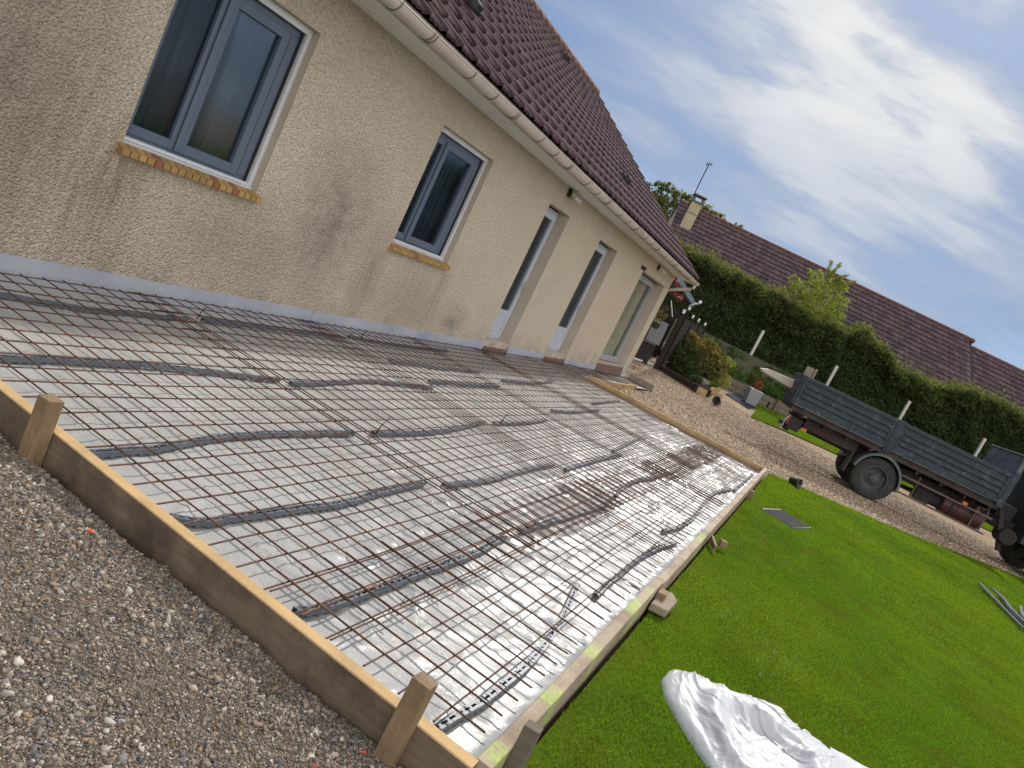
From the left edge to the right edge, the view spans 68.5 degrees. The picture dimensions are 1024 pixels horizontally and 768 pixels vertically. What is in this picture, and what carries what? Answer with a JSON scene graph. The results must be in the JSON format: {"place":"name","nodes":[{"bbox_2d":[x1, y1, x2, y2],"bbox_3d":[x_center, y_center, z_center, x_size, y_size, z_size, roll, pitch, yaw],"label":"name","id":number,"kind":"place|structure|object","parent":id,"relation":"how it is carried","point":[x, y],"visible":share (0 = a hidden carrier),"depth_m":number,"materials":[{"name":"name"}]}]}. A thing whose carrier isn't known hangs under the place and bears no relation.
{"place":"outdoors","nodes":[
{"label":"outdoors","id":0,"kind":"place"},
{"bbox_2d":[0,432,401,767],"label":"gravel yard","id":1,"kind":"structure","parent":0,"point":[76,609],"depth_m":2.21,"materials":[{"name":"gravel"}]},
{"bbox_2d":[0,380,478,767],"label":"form board","id":2,"kind":"object","parent":1,"relation":"on","point":[301,652],"visible":0.71,"depth_m":2.63,"materials":[{"name":"wood"}]},
{"bbox_2d":[373,671,438,767],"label":"stake","id":3,"kind":"object","parent":1,"relation":"on","point":[422,686],"visible":0.98,"depth_m":2.28,"materials":[{"name":"brown wood"}]},
{"bbox_2d":[660,318,792,404],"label":"bank","id":4,"kind":"structure","parent":0,"point":[751,362],"depth_m":31.04,"materials":[{"name":"plant"}]},
{"bbox_2d":[698,201,725,219],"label":"tree","id":5,"kind":"object","parent":4,"relation":"on","point":[707,209],"visible":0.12,"depth_m":57.58,"materials":[{"name":"green plant"}]},
{"bbox_2d":[723,356,736,371],"bbox_3d":[8.249,-0.722,28.888,0.838,0.738,0.899,29,10,21],"label":"bush","id":6,"kind":"object","parent":4,"relation":"on","point":[731,364],"visible":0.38,"depth_m":28.81,"materials":[{"name":"green plant"}]},
{"bbox_2d":[702,335,794,400],"bbox_3d":[16.610,2.635,31.751,21.268,1.775,4.008,24,9,-12],"label":"ground cover","id":7,"kind":"object","parent":4,"relation":"on","point":[770,390],"visible":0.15,"depth_m":29.41,"materials":[{"name":"plant"}]},
{"bbox_2d":[747,373,763,388],"bbox_3d":[9.350,-0.097,28.914,0.658,0.580,0.585,27,9,7],"label":"bush","id":8,"kind":"object","parent":4,"relation":"on","point":[761,379],"visible":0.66,"depth_m":28.80,"materials":[{"name":"green plant"}]},
{"bbox_2d":[749,330,764,354],"bbox_3d":[10.501,-1.619,32.456,0.120,1.530,0.120,26,9,0],"label":"concrete post","id":9,"kind":"object","parent":4,"relation":"on","point":[757,342],"visible":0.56,"depth_m":32.38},
{"bbox_2d":[780,260,855,328],"bbox_3d":[13.136,-2.912,33.555,3.328,5.768,1.346,25,9,-4],"label":"tree","id":10,"kind":"object","parent":4,"relation":"on","point":[833,283],"visible":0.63,"depth_m":33.19,"materials":[{"name":"green plant"}]},
{"bbox_2d":[825,365,838,385],"bbox_3d":[13.663,-0.095,32.454,0.120,1.550,0.120,26,9,0],"label":"concrete post","id":11,"kind":"object","parent":4,"relation":"on","point":[833,372],"visible":0.56,"depth_m":32.36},
{"bbox_2d":[663,219,1023,459],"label":"hedge","id":12,"kind":"object","parent":4,"relation":"on","point":[740,309],"visible":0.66,"depth_m":32.87,"materials":[{"name":"green plant"}]},
{"bbox_2d":[668,162,1023,411],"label":"neighbour house","id":13,"kind":"structure","parent":4,"relation":"on","point":[919,341],"depth_m":38.22,"materials":[{"name":"tile"}]},
{"bbox_2d":[897,400,910,419],"bbox_3d":[16.785,1.420,32.454,0.120,1.550,0.120,26,9,0],"label":"concrete post","id":14,"kind":"object","parent":4,"relation":"on","point":[904,410],"visible":0.56,"depth_m":32.36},
{"bbox_2d":[973,438,986,456],"bbox_3d":[20.035,3.014,32.456,0.120,1.520,0.120,26,9,0],"label":"concrete post","id":15,"kind":"object","parent":4,"relation":"on","point":[979,447],"visible":0.56,"depth_m":32.37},
{"bbox_2d":[725,393,755,408],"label":"slate path","id":16,"kind":"structure","parent":0,"point":[738,398],"depth_m":26.79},
{"bbox_2d":[743,386,763,405],"bbox_3d":[8.673,0.452,27.104,0.498,0.560,0.498,26,9,0],"label":"planter","id":17,"kind":"object","parent":16,"relation":"on","point":[752,396],"visible":0.94,"depth_m":26.89,"materials":[{"name":"concrete"}]},
{"bbox_2d":[754,380,763,389],"bbox_3d":[8.877,0.053,27.022,0.353,0.382,0.374,29,10,21],"label":"potted plant","id":18,"kind":"object","parent":17,"relation":"on","point":[761,384],"visible":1,"depth_m":27.03,"materials":[{"name":"red plant"}]},
{"bbox_2d":[524,473,1023,767],"bbox_3d":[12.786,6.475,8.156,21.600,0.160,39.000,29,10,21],"label":"lawn","id":19,"kind":"structure","parent":0,"point":[571,710],"depth_m":5.47,"materials":[{"name":"plant"}]},
{"bbox_2d":[641,588,668,621],"bbox_3d":[0.851,1.474,4.693,0.055,0.423,0.100,29,10,21],"label":"stake","id":20,"kind":"object","parent":19,"relation":"on","point":[661,594],"visible":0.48,"depth_m":4.63,"materials":[{"name":"brown wood"}]},
{"bbox_2d":[648,592,676,616],"bbox_3d":[0.945,1.359,4.657,0.115,0.060,0.375,29,10,21],"label":"flat stone","id":21,"kind":"object","parent":19,"relation":"on","point":[665,607],"visible":0.93,"depth_m":4.55,"materials":[{"name":"stone"}]},
{"bbox_2d":[654,515,722,597],"bbox_3d":[1.446,1.388,6.111,0.063,0.250,2.990,29,10,21],"label":"form board","id":22,"kind":"object","parent":19,"relation":"on","point":[671,573],"visible":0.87,"depth_m":5.71,"materials":[{"name":"wood"}]},
{"bbox_2d":[709,535,716,550],"bbox_3d":[1.777,1.405,6.639,0.025,0.063,0.260,26,9,3],"label":"wood offcut","id":23,"kind":"object","parent":19,"relation":"on","point":[713,543],"visible":1,"depth_m":6.61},
{"bbox_2d":[718,539,727,548],"bbox_3d":[1.893,1.432,6.742,0.070,0.060,0.045,23,9,-16],"label":"wood offcut","id":24,"kind":"object","parent":19,"relation":"on","point":[722,543],"visible":1,"depth_m":6.72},
{"bbox_2d":[745,490,754,499],"bbox_3d":[3.168,1.633,10.203,0.073,0.430,0.060,29,10,21],"label":"stake","id":25,"kind":"object","parent":19,"relation":"on","point":[751,494],"visible":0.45,"depth_m":10.15,"materials":[{"name":"brown wood"}]},
{"bbox_2d":[661,669,867,767],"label":"plastic sheet","id":26,"kind":"object","parent":19,"relation":"on","point":[724,726],"visible":1,"depth_m":3.49,"materials":[{"name":"plastic"}]},
{"bbox_2d":[762,508,810,527],"bbox_3d":[3.653,1.786,9.995,0.468,0.016,0.804,33,11,36],"label":"drain cover","id":27,"kind":"object","parent":19,"relation":"on","point":[786,518],"visible":1,"depth_m":9.93,"materials":[{"name":"metal"}]},
{"bbox_2d":[788,476,802,487],"bbox_3d":[5.226,1.791,13.859,0.184,0.184,0.216,18,12,-39],"label":"plant pot","id":28,"kind":"object","parent":19,"relation":"on","point":[796,482],"visible":1,"depth_m":13.83,"materials":[{"name":"black plastic"}]},
{"bbox_2d":[709,510,1013,765],"bbox_3d":[4.149,2.434,7.599,4.365,0.025,10.368,32,11,35],"label":"clover","id":29,"kind":"object","parent":19,"relation":"on","point":[783,641],"visible":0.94,"depth_m":5.00,"materials":[{"name":"plant"}]},
{"bbox_2d":[978,582,1023,628],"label":"spacer strip","id":30,"kind":"object","parent":19,"relation":"on","point":[1007,612],"visible":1,"depth_m":11.11,"materials":[{"name":"plastic"}]},
{"bbox_2d":[999,597,1023,624],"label":"spacer strip","id":31,"kind":"object","parent":19,"relation":"on","point":[1013,614],"visible":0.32,"depth_m":10.89,"materials":[{"name":"plastic"}]},
{"bbox_2d":[991,587,1023,622],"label":"spacer strip","id":32,"kind":"object","parent":31,"relation":"on","point":[1017,615],"visible":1,"depth_m":11.14,"materials":[{"name":"plastic"}]},
{"bbox_2d":[1018,605,1023,618],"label":"spacer strip","id":33,"kind":"object","parent":19,"relation":"on","point":[1021,612],"visible":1,"depth_m":11.22,"materials":[{"name":"plastic"}]},
{"bbox_2d":[535,351,1022,745],"bbox_3d":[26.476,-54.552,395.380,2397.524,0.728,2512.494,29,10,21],"label":"ground","id":34,"kind":"structure","parent":0,"point":[987,537],"depth_m":22.47,"materials":[{"name":"gravel"}]},
{"bbox_2d":[17,394,64,466],"bbox_3d":[-1.938,0.317,3.008,0.084,0.597,0.084,29,10,21],"label":"stake","id":35,"kind":"object","parent":34,"relation":"on","point":[41,426],"visible":0.53,"depth_m":2.95,"materials":[{"name":"brown wood"}]},
{"bbox_2d":[0,0,699,375],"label":"house","id":36,"kind":"structure","parent":34,"relation":"on","point":[462,168],"depth_m":6.87,"materials":[{"name":"paint"}]},
{"bbox_2d":[0,253,313,325],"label":"film upstand","id":37,"kind":"object","parent":36,"relation":"attached to","point":[25,266],"visible":0.78,"depth_m":5.69,"materials":[{"name":"plastic"}]},
{"bbox_2d":[125,0,304,180],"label":"window","id":38,"kind":"structure","parent":36,"relation":"in","point":[219,71],"depth_m":5.74,"materials":[{"name":"plastic"}]},
{"bbox_2d":[311,312,483,351],"bbox_3d":[-1.237,-0.613,9.557,0.048,0.167,4.110,29,10,21],"label":"film upstand","id":39,"kind":"object","parent":36,"relation":"attached to","point":[349,322],"visible":0.73,"depth_m":8.97,"materials":[{"name":"plastic"}]},
{"bbox_2d":[394,132,482,255],"bbox_3d":[-0.943,-2.222,8.807,0.213,1.308,1.286,29,10,21],"label":"window","id":40,"kind":"structure","parent":36,"relation":"in","point":[449,175],"depth_m":9.04,"materials":[{"name":"plastic"}]},
{"bbox_2d":[487,207,558,338],"bbox_3d":[0.064,-1.756,11.794,0.229,2.234,0.896,29,10,21],"label":"door","id":41,"kind":"structure","parent":36,"relation":"in","point":[502,318],"depth_m":12.05,"materials":[{"name":"plastic"}]},
{"bbox_2d":[506,347,544,360],"bbox_3d":[0.252,-0.507,13.122,0.048,0.172,1.740,29,10,21],"label":"film upstand","id":42,"kind":"object","parent":36,"relation":"attached to","point":[520,352],"visible":0.77,"depth_m":13.03,"materials":[{"name":"plastic"}]},
{"bbox_2d":[547,243,607,350],"bbox_3d":[1.148,-1.682,14.386,0.229,2.234,1.196,29,10,21],"label":"door","id":43,"kind":"structure","parent":36,"relation":"in","point":[561,332],"depth_m":14.75,"materials":[{"name":"plastic"}]},
{"bbox_2d":[564,359,595,370],"bbox_3d":[1.466,-0.379,16.081,0.048,0.206,2.220,29,10,21],"label":"film upstand","id":44,"kind":"object","parent":36,"relation":"attached to","point":[578,364],"visible":0.67,"depth_m":15.97,"materials":[{"name":"plastic"}]},
{"bbox_2d":[599,274,654,361],"bbox_3d":[2.645,-1.608,18.138,0.140,2.238,2.376,29,10,21],"label":"sliding door","id":45,"kind":"structure","parent":36,"relation":"in","point":[607,354],"depth_m":18.82,"materials":[{"name":"white glass"}]},
{"bbox_2d":[0,278,759,757],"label":"plastic film","id":46,"kind":"object","parent":34,"relation":"on","point":[464,734],"visible":0.52,"depth_m":4.23,"materials":[{"name":"plastic"}]},
{"bbox_2d":[0,292,187,320],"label":"spacer strip","id":47,"kind":"object","parent":46,"relation":"on","point":[9,295],"visible":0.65,"depth_m":4.89,"materials":[{"name":"grey plastic"}]},
{"bbox_2d":[0,272,539,638],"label":"sheet","id":48,"kind":"object","parent":47,"relation":"on","point":[207,451],"visible":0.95,"depth_m":3.99,"materials":[{"name":"metal"}]},
{"bbox_2d":[0,354,280,382],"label":"spacer strip","id":49,"kind":"object","parent":46,"relation":"on","point":[19,359],"visible":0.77,"depth_m":4.25,"materials":[{"name":"grey plastic"}]},
{"bbox_2d":[88,429,354,459],"bbox_3d":[-1.443,0.298,4.089,0.098,0.045,1.978,29,9,19],"label":"spacer strip","id":50,"kind":"object","parent":46,"relation":"on","point":[111,453],"visible":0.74,"depth_m":3.71,"materials":[{"name":"grey plastic"}]},
{"bbox_2d":[200,317,344,339],"bbox_3d":[-2.097,-0.496,6.829,0.058,0.044,1.901,29,10,20],"label":"spacer strip","id":51,"kind":"object","parent":46,"relation":"on","point":[226,322],"visible":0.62,"depth_m":6.54,"materials":[{"name":"grey plastic"}]},
{"bbox_2d":[170,481,426,528],"bbox_3d":[-0.923,0.594,3.833,0.114,0.050,1.943,30,10,23],"label":"spacer strip","id":52,"kind":"object","parent":46,"relation":"on","point":[295,509],"visible":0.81,"depth_m":3.53,"materials":[{"name":"grey plastic"}]},
{"bbox_2d":[128,291,620,548],"bbox_3d":[-0.949,0.162,5.912,3.576,0.026,2.221,29,10,21],"label":"sheet","id":53,"kind":"object","parent":52,"relation":"on","point":[303,389],"visible":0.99,"depth_m":5.71,"materials":[{"name":"metal"}]},
{"bbox_2d":[288,379,433,390],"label":"spacer strip","id":54,"kind":"object","parent":46,"relation":"on","point":[310,383],"visible":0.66,"depth_m":6.14,"materials":[{"name":"grey plastic"}]},
{"bbox_2d":[348,334,447,352],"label":"spacer strip","id":55,"kind":"object","parent":46,"relation":"on","point":[351,336],"visible":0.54,"depth_m":8.57,"materials":[{"name":"grey plastic"}]},
{"bbox_2d":[291,534,507,617],"bbox_3d":[-0.407,0.885,3.599,0.079,0.048,1.850,30,10,22],"label":"spacer strip","id":56,"kind":"object","parent":46,"relation":"on","point":[400,582],"visible":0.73,"depth_m":3.31,"materials":[{"name":"grey plastic"}]},
{"bbox_2d":[370,420,486,436],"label":"spacer strip","id":57,"kind":"object","parent":46,"relation":"on","point":[413,433],"visible":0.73,"depth_m":5.74,"materials":[{"name":"grey plastic"}]},
{"bbox_2d":[388,359,481,373],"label":"spacer strip","id":58,"kind":"object","parent":46,"relation":"on","point":[409,363],"visible":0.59,"depth_m":8.31,"materials":[{"name":"grey plastic"}]},
{"bbox_2d":[427,380,499,388],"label":"spacer strip","id":59,"kind":"object","parent":46,"relation":"on","point":[448,382],"visible":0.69,"depth_m":8.24,"materials":[{"name":"grey plastic"}]},
{"bbox_2d":[441,462,555,488],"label":"spacer strip","id":60,"kind":"object","parent":46,"relation":"on","point":[457,484],"visible":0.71,"depth_m":5.44,"materials":[{"name":"grey plastic"}]},
{"bbox_2d":[433,581,580,731],"bbox_3d":[0.082,1.167,3.340,0.127,0.050,1.920,29,9,17],"label":"spacer strip","id":61,"kind":"object","parent":46,"relation":"on","point":[455,718],"visible":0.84,"depth_m":2.94,"materials":[{"name":"grey plastic"}]},
{"bbox_2d":[269,486,672,733],"bbox_3d":[0.134,0.989,4.188,0.985,0.026,3.490,29,10,21],"label":"sheet","id":62,"kind":"object","parent":61,"relation":"on","point":[427,634],"visible":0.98,"depth_m":3.51,"materials":[{"name":"metal"}]},
{"bbox_2d":[492,418,547,425],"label":"spacer strip","id":63,"kind":"object","parent":46,"relation":"on","point":[513,424],"visible":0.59,"depth_m":7.66,"materials":[{"name":"grey plastic"}]},
{"bbox_2d":[298,318,662,508],"bbox_3d":[-0.210,0.217,7.727,3.609,0.026,2.224,29,10,21],"label":"sheet","id":64,"kind":"object","parent":63,"relation":"on","point":[435,354],"visible":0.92,"depth_m":7.60,"materials":[{"name":"metal"}]},
{"bbox_2d":[501,379,552,384],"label":"spacer strip","id":65,"kind":"object","parent":46,"relation":"on","point":[526,382],"visible":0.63,"depth_m":10.40,"materials":[{"name":"grey plastic"}]},
{"bbox_2d":[474,348,715,469],"bbox_3d":[1.306,0.323,11.340,3.590,0.025,2.210,29,10,21],"label":"sheet","id":66,"kind":"object","parent":65,"relation":"on","point":[576,397],"visible":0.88,"depth_m":11.25,"materials":[{"name":"metal"}]},
{"bbox_2d":[516,497,613,534],"bbox_3d":[0.474,0.962,5.593,0.075,0.049,2.026,30,10,22],"label":"spacer strip","id":67,"kind":"object","parent":46,"relation":"on","point":[534,525],"visible":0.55,"depth_m":5.24,"materials":[{"name":"grey plastic"}]},
{"bbox_2d":[550,409,599,413],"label":"spacer strip","id":68,"kind":"object","parent":46,"relation":"on","point":[572,411],"visible":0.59,"depth_m":9.86,"materials":[{"name":"grey plastic"}]},
{"bbox_2d":[563,453,622,471],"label":"spacer strip","id":69,"kind":"object","parent":46,"relation":"on","point":[585,462],"visible":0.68,"depth_m":7.52,"materials":[{"name":"grey plastic"}]},
{"bbox_2d":[405,336,696,482],"bbox_3d":[0.562,0.263,9.528,3.579,0.025,2.217,29,10,21],"label":"sheet","id":70,"kind":"object","parent":69,"relation":"on","point":[530,390],"visible":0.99,"depth_m":9.41,"materials":[{"name":"metal"}]},
{"bbox_2d":[524,356,724,458],"bbox_3d":[1.987,0.368,12.951,3.583,0.046,1.797,29,10,21],"label":"sheet","id":71,"kind":"object","parent":46,"relation":"on","point":[607,394],"visible":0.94,"depth_m":12.91,"materials":[{"name":"metal"}]},
{"bbox_2d":[612,438,638,451],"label":"spacer strip","id":72,"kind":"object","parent":46,"relation":"on","point":[624,445],"visible":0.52,"depth_m":9.23,"materials":[{"name":"grey plastic"}]},
{"bbox_2d":[591,540,676,599],"bbox_3d":[0.879,1.228,5.183,0.089,0.055,2.075,30,10,23],"label":"spacer strip","id":73,"kind":"object","parent":46,"relation":"on","point":[602,590],"visible":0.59,"depth_m":4.95,"materials":[{"name":"grey plastic"}]},
{"bbox_2d":[613,464,683,497],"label":"spacer strip","id":74,"kind":"object","parent":46,"relation":"on","point":[620,491],"visible":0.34,"depth_m":7.74,"materials":[{"name":"grey plastic"}]},
{"bbox_2d":[661,488,731,534],"bbox_3d":[2.053,1.300,8.055,0.127,0.050,3.944,29,10,21],"label":"spacer strip","id":75,"kind":"object","parent":46,"relation":"on","point":[673,527],"visible":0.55,"depth_m":7.11,"materials":[{"name":"grey plastic"}]},
{"bbox_2d":[557,460,723,553],"bbox_3d":[1.330,1.059,7.031,0.994,0.025,3.202,29,10,21],"label":"sheet","id":76,"kind":"object","parent":75,"relation":"on","point":[643,467],"visible":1,"depth_m":6.71,"materials":[{"name":"metal"}]},
{"bbox_2d":[642,447,745,506],"bbox_3d":[2.472,1.148,9.776,0.995,0.025,3.252,29,10,21],"label":"sheet","id":77,"kind":"object","parent":75,"relation":"on","point":[717,467],"visible":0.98,"depth_m":9.50,"materials":[{"name":"metal"}]},
{"bbox_2d":[686,442,759,480],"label":"sheet","id":78,"kind":"object","parent":46,"relation":"on","point":[708,445],"visible":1,"depth_m":11.94,"materials":[{"name":"metal"}]},
{"bbox_2d":[733,473,753,490],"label":"spacer strip","id":79,"kind":"object","parent":46,"relation":"on","point":[752,475],"visible":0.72,"depth_m":10.81,"materials":[{"name":"grey plastic"}]},
{"bbox_2d":[503,719,542,767],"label":"stake","id":80,"kind":"object","parent":34,"relation":"on","point":[525,743],"visible":1,"depth_m":2.45,"materials":[{"name":"wood"}]},
{"bbox_2d":[476,579,661,767],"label":"form board","id":81,"kind":"object","parent":34,"relation":"on","point":[551,702],"visible":0.94,"depth_m":3.14,"materials":[{"name":"wood"}]},
{"bbox_2d":[557,364,646,389],"bbox_3d":[2.182,-0.131,17.116,0.690,0.115,5.805,29,10,21],"label":"plastic film","id":82,"kind":"object","parent":34,"relation":"on","point":[605,380],"visible":0.32,"depth_m":16.25,"materials":[{"name":"plastic"}]},
{"bbox_2d":[555,361,621,382],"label":"sheet","id":83,"kind":"object","parent":82,"relation":"on","point":[598,376],"visible":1,"depth_m":15.61,"materials":[{"name":"metal"}]},
{"bbox_2d":[599,372,643,386],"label":"sheet","id":84,"kind":"object","parent":82,"relation":"on","point":[622,379],"visible":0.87,"depth_m":18.46,"materials":[{"name":"plastic"}]},
{"bbox_2d":[602,381,636,390],"bbox_3d":[2.363,0.068,16.766,0.041,0.180,3.300,29,10,21],"label":"form board","id":85,"kind":"object","parent":34,"relation":"on","point":[627,386],"visible":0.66,"depth_m":17.01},
{"bbox_2d":[628,373,654,391],"bbox_3d":[3.361,0.019,19.728,0.720,0.310,0.056,29,10,21],"label":"form board","id":86,"kind":"object","parent":34,"relation":"on","point":[648,386],"visible":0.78,"depth_m":19.67,"materials":[{"name":"brown wood"}]},
{"bbox_2d":[635,318,668,364],"bbox_3d":[4.427,-1.506,25.095,0.950,1.564,0.747,26,9,0],"label":"garden cabinet","id":87,"kind":"object","parent":34,"relation":"on","point":[646,349],"visible":0.68,"depth_m":24.81,"materials":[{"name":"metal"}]},
{"bbox_2d":[652,307,667,328],"bbox_3d":[4.591,-2.069,23.305,0.399,0.772,0.390,24,9,-11],"label":"potted plant","id":88,"kind":"object","parent":87,"relation":"on","point":[656,325],"visible":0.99,"depth_m":23.25,"materials":[{"name":"green plant"}]},
{"bbox_2d":[644,302,679,357],"bbox_3d":[2.773,-2.965,27.319,6.200,2.350,0.120,26,9,0],"label":"wooden fence","id":89,"kind":"object","parent":34,"relation":"on","point":[670,320],"visible":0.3,"depth_m":27.16,"materials":[{"name":"wood"}]},
{"bbox_2d":[647,180,692,219],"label":"tree","id":90,"kind":"object","parent":34,"relation":"on","point":[666,202],"visible":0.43,"depth_m":57.69,"materials":[{"name":"green plant"}]},
{"bbox_2d":[653,278,695,369],"bbox_3d":[3.613,-2.486,24.333,3.404,3.009,3.358,29,10,21],"label":"pergola","id":91,"kind":"object","parent":34,"relation":"on","point":[687,299],"visible":0.42,"depth_m":24.79,"materials":[{"name":"wood"}]},
{"bbox_2d":[673,291,681,301],"bbox_3d":[5.034,-2.711,22.546,0.302,0.510,0.313,29,10,21],"label":"hanging basket","id":92,"kind":"object","parent":91,"relation":"hanging from","point":[676,298],"visible":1,"depth_m":22.52,"materials":[{"name":"pink plant"}]},
{"bbox_2d":[682,300,701,313],"bbox_3d":[5.888,-2.503,24.514,0.464,0.607,0.164,33,11,37],"label":"security lamp","id":93,"kind":"object","parent":91,"relation":"attached to","point":[689,307],"visible":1,"depth_m":24.52,"materials":[{"name":"white plastic"}]},
{"bbox_2d":[588,375,763,471],"bbox_3d":[2.874,0.741,13.673,3.557,0.224,0.051,29,10,21],"label":"form board","id":94,"kind":"object","parent":34,"relation":"on","point":[658,414],"visible":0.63,"depth_m":13.62,"materials":[{"name":"wood"}]},
{"bbox_2d":[660,314,706,366],"bbox_3d":[6.066,-1.275,26.634,0.070,2.150,3.157,30,10,25],"label":"woven fence","id":95,"kind":"object","parent":34,"relation":"on","point":[687,329],"visible":0.48,"depth_m":25.76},
{"bbox_2d":[657,356,721,397],"bbox_3d":[5.941,-0.244,26.194,2.602,0.505,3.466,29,10,21],"label":"raised bed","id":96,"kind":"object","parent":34,"relation":"on","point":[704,388],"visible":0.7,"depth_m":24.87,"materials":[{"name":"wood"}]},
{"bbox_2d":[669,340,705,384],"bbox_3d":[6.035,-0.758,25.749,1.592,1.372,1.046,29,10,21],"label":"shrub","id":97,"kind":"object","parent":96,"relation":"in","point":[685,358],"visible":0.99,"depth_m":25.60,"materials":[{"name":"green plant"}]},
{"bbox_2d":[681,330,730,383],"bbox_3d":[6.662,-0.857,26.170,2.214,1.595,1.168,27,9,9],"label":"shrub","id":98,"kind":"object","parent":96,"relation":"on","point":[712,363],"visible":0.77,"depth_m":26.05,"materials":[{"name":"green plant"}]},
{"bbox_2d":[707,374,731,390],"bbox_3d":[7.236,-0.025,26.235,0.919,0.821,0.746,16,13,-46],"label":"shrub","id":99,"kind":"object","parent":96,"relation":"on","point":[715,384],"visible":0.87,"depth_m":26.16,"materials":[{"name":"green plant"}]},
{"bbox_2d":[715,468,766,534],"bbox_3d":[3.202,1.504,10.312,0.063,0.254,6.100,29,10,21],"label":"form board","id":100,"kind":"object","parent":34,"relation":"on","point":[727,512],"visible":0.91,"depth_m":9.07,"materials":[{"name":"wood"}]},
{"bbox_2d":[707,370,972,501],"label":"sleeper wall","id":101,"kind":"structure","parent":34,"relation":"on","point":[779,406],"depth_m":28.49,"materials":[{"name":"wood"}]},
{"bbox_2d":[778,372,1023,568],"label":"truck","id":102,"kind":"object","parent":34,"relation":"on","point":[947,480],"visible":1,"depth_m":17.97,"materials":[{"name":"paint"}]},
{"bbox_2d":[760,368,799,391],"bbox_3d":[7.121,-0.143,19.921,1.135,0.277,0.750,28,9,12],"label":"foam panel","id":103,"kind":"object","parent":102,"relation":"in","point":[785,380],"visible":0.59,"depth_m":19.57,"materials":[{"name":"plastic"}]},
{"bbox_2d":[794,366,817,400],"bbox_3d":[7.681,0.057,19.822,0.307,1.100,0.105,26,9,-2],"label":"wooden board","id":104,"kind":"object","parent":102,"relation":"in","point":[808,371],"visible":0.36,"depth_m":19.74,"materials":[{"name":"brown wood"}]},
{"bbox_2d":[535,0,1023,370],"label":"sky","id":105,"kind":"structure","parent":0,"point":[883,140],"materials":[{"name":"blue"}]},
{"bbox_2d":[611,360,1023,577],"bbox_3d":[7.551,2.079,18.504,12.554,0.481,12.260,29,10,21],"label":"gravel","id":106,"kind":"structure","parent":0,"point":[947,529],"depth_m":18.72,"materials":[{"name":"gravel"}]},
{"bbox_2d":[712,396,720,404],"bbox_3d":[6.527,0.530,23.843,0.270,0.268,0.280,33,11,39],"label":"plant pot","id":107,"kind":"object","parent":106,"relation":"on","point":[716,399],"visible":1,"depth_m":23.85,"materials":[{"name":"black plastic"}]},
{"bbox_2d":[751,404,993,530],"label":"back lawn","id":108,"kind":"structure","parent":0,"point":[809,437],"depth_m":25.82,"materials":[{"name":"plant"}]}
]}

